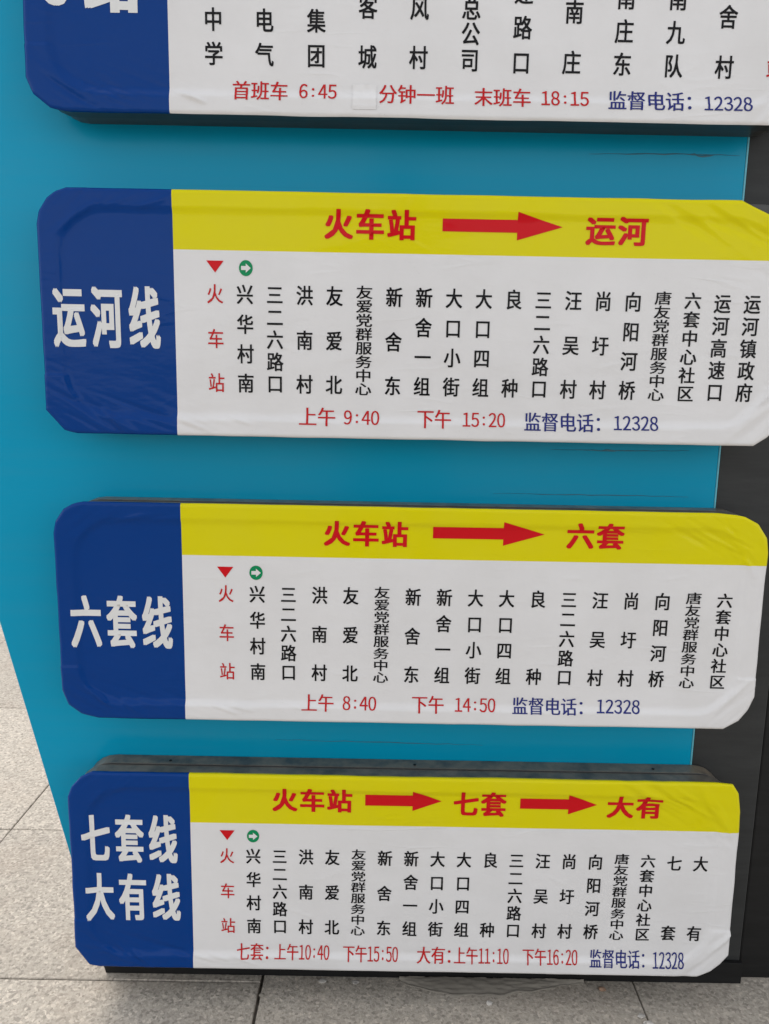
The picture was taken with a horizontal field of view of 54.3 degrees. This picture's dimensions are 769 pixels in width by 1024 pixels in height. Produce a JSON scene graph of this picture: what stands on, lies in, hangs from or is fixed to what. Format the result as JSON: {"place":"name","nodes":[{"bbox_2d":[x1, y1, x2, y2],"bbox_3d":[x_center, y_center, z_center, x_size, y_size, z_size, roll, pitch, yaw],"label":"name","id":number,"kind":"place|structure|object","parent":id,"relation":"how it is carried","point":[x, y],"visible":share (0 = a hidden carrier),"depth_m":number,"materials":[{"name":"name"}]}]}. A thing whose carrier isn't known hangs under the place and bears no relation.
{"place":"outdoors","nodes":[
{"label":"outdoors","id":0,"kind":"place"},
{"bbox_2d":[0,624,768,1023],"bbox_3d":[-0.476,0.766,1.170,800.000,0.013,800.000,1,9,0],"label":"ground","id":1,"kind":"structure","parent":0,"point":[48,974],"depth_m":1.20,"materials":[{"name":"grey tile"}]},
{"bbox_2d":[318,978,326,982],"bbox_3d":[-0.100,0.758,1.214,0.012,0.003,0.010,5,10,21],"label":"stone crumb","id":2,"kind":"object","parent":1,"relation":"on","point":[322,980],"visible":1,"depth_m":1.21,"materials":[{"name":"white stone"}]},
{"bbox_2d":[0,0,768,983],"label":"bus stop pylon","id":3,"kind":"object","parent":1,"relation":"on","point":[50,468],"visible":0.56,"depth_m":1.09,"materials":[{"name":"blue metal"}]},
{"bbox_2d":[23,0,768,136],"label":"route board","id":4,"kind":"object","parent":3,"relation":"attached to","point":[669,67],"visible":1,"depth_m":0.95,"materials":[{"name":"metal"}]},
{"bbox_2d":[37,187,768,445],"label":"route board","id":5,"kind":"object","parent":3,"relation":"attached to","point":[395,316],"visible":1,"depth_m":1.00,"materials":[{"name":"metal"}]},
{"bbox_2d":[68,754,739,976],"bbox_3d":[0.029,0.547,1.158,1.003,0.322,0.065,1,9,0],"label":"route board","id":6,"kind":"object","parent":3,"relation":"attached to","point":[337,864],"visible":1,"depth_m":1.13,"materials":[{"name":"metal"}]},
{"bbox_2d":[53,497,767,728],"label":"route board","id":7,"kind":"object","parent":3,"relation":"attached to","point":[399,612],"visible":1,"depth_m":1.07,"materials":[{"name":"metal"}]},
{"bbox_2d":[399,976,583,996],"bbox_3d":[0.174,0.763,1.204,0.300,0.008,0.035,1,9,0],"label":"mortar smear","id":8,"kind":"object","parent":1,"relation":"on","point":[468,986],"visible":1,"depth_m":1.21},
{"bbox_2d":[598,986,605,991],"bbox_3d":[0.350,0.767,1.206,0.010,0.006,0.008,-3,10,-24],"label":"red pebble","id":9,"kind":"object","parent":1,"relation":"on","point":[601,988],"visible":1,"depth_m":1.20,"materials":[{"name":"stone"}]},
{"bbox_2d":[637,1013,644,1017],"bbox_3d":[0.396,0.777,1.156,0.011,0.004,0.009,5,10,24],"label":"stone crumb","id":10,"kind":"object","parent":1,"relation":"on","point":[641,1015],"visible":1,"depth_m":1.16,"materials":[{"name":"white stone"}]},
{"bbox_2d":[643,1020,652,1023],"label":"stone crumb","id":11,"kind":"object","parent":1,"relation":"on","point":[648,1022],"visible":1,"depth_m":1.14,"materials":[{"name":"white stone"}]}
]}

